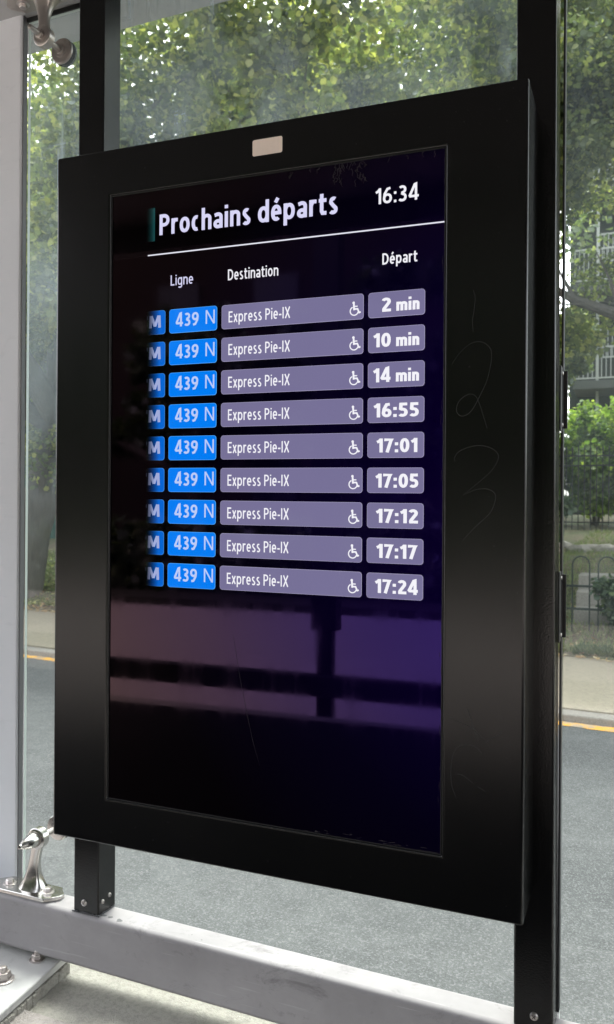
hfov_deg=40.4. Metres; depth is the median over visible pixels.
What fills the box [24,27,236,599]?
maple tree
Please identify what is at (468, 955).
road
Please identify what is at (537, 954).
shelter post
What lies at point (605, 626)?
grass
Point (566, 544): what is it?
field stone
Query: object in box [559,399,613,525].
leafy shrub
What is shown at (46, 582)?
grass
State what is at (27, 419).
shelter window
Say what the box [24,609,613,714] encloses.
sidewalk
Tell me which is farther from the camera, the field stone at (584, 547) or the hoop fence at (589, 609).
the field stone at (584, 547)
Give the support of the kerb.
on the road
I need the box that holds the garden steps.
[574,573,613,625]
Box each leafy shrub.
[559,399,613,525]
[559,440,574,489]
[559,483,577,542]
[589,573,613,630]
[600,395,613,438]
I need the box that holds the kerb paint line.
[27,655,613,731]
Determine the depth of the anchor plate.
1.86 m
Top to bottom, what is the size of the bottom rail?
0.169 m
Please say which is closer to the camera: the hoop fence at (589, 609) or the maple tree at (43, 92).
the hoop fence at (589, 609)
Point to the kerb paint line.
(594, 727)
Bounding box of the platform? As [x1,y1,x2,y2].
[29,963,276,1023]
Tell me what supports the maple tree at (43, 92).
on the grass bank
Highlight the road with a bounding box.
[22,658,613,1023]
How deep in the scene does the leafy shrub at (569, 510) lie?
11.90 m
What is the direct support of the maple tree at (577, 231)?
on the grass bank
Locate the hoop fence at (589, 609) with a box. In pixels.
[566,556,613,632]
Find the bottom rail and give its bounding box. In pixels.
[0,892,578,1023]
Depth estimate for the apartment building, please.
25.60 m
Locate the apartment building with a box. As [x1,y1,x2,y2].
[569,163,613,514]
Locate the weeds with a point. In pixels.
(599, 650)
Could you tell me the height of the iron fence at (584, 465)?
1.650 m
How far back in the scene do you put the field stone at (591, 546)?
12.69 m
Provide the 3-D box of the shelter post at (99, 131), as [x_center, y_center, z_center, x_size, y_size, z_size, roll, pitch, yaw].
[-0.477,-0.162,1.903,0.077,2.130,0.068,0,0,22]
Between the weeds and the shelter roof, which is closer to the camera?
the shelter roof
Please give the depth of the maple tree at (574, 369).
19.93 m
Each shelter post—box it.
[72,0,120,917]
[514,0,567,1023]
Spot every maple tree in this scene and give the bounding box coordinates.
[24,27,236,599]
[26,66,155,316]
[36,0,613,365]
[138,23,613,308]
[269,0,613,233]
[385,0,613,319]
[559,308,605,396]
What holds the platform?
on the road
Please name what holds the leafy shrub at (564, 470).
on the grass bank
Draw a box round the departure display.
[53,78,537,924]
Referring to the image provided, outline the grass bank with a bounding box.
[24,514,613,660]
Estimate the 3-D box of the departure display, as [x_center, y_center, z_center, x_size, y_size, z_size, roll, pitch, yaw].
[-0.052,-0.024,1.618,0.947,1.403,0.154,0,0,22]
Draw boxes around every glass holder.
[0,816,66,902]
[7,0,76,66]
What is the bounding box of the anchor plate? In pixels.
[0,943,69,1023]
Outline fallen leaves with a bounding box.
[24,576,612,661]
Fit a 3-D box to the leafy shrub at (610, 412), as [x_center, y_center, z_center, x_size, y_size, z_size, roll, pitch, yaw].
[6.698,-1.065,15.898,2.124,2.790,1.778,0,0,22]
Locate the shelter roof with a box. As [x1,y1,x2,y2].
[0,0,228,54]
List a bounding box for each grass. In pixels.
[27,547,54,604]
[559,528,613,651]
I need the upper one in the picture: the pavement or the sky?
the sky
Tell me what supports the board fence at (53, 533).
on the grass bank
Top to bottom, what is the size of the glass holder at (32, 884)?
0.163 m
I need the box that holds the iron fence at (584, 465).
[559,445,613,529]
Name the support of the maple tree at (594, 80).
on the grass bank
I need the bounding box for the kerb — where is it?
[24,646,613,727]
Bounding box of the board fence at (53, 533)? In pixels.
[25,457,55,537]
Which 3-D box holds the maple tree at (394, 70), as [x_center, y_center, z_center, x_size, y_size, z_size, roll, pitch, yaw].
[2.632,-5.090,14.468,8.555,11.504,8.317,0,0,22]
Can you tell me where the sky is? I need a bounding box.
[27,0,570,495]
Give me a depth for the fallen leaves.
11.68 m
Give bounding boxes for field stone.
[559,541,572,547]
[566,544,592,552]
[585,544,597,549]
[593,544,613,551]
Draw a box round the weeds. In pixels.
[569,642,613,657]
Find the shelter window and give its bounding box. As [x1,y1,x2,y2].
[23,8,79,877]
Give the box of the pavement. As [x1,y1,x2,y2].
[9,1010,68,1023]
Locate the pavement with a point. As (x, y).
(26, 1017)
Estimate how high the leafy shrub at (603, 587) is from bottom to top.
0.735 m
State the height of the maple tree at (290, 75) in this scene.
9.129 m
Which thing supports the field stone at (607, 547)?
on the grass bank
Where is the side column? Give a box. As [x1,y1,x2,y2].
[0,15,27,877]
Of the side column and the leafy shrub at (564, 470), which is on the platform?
the side column

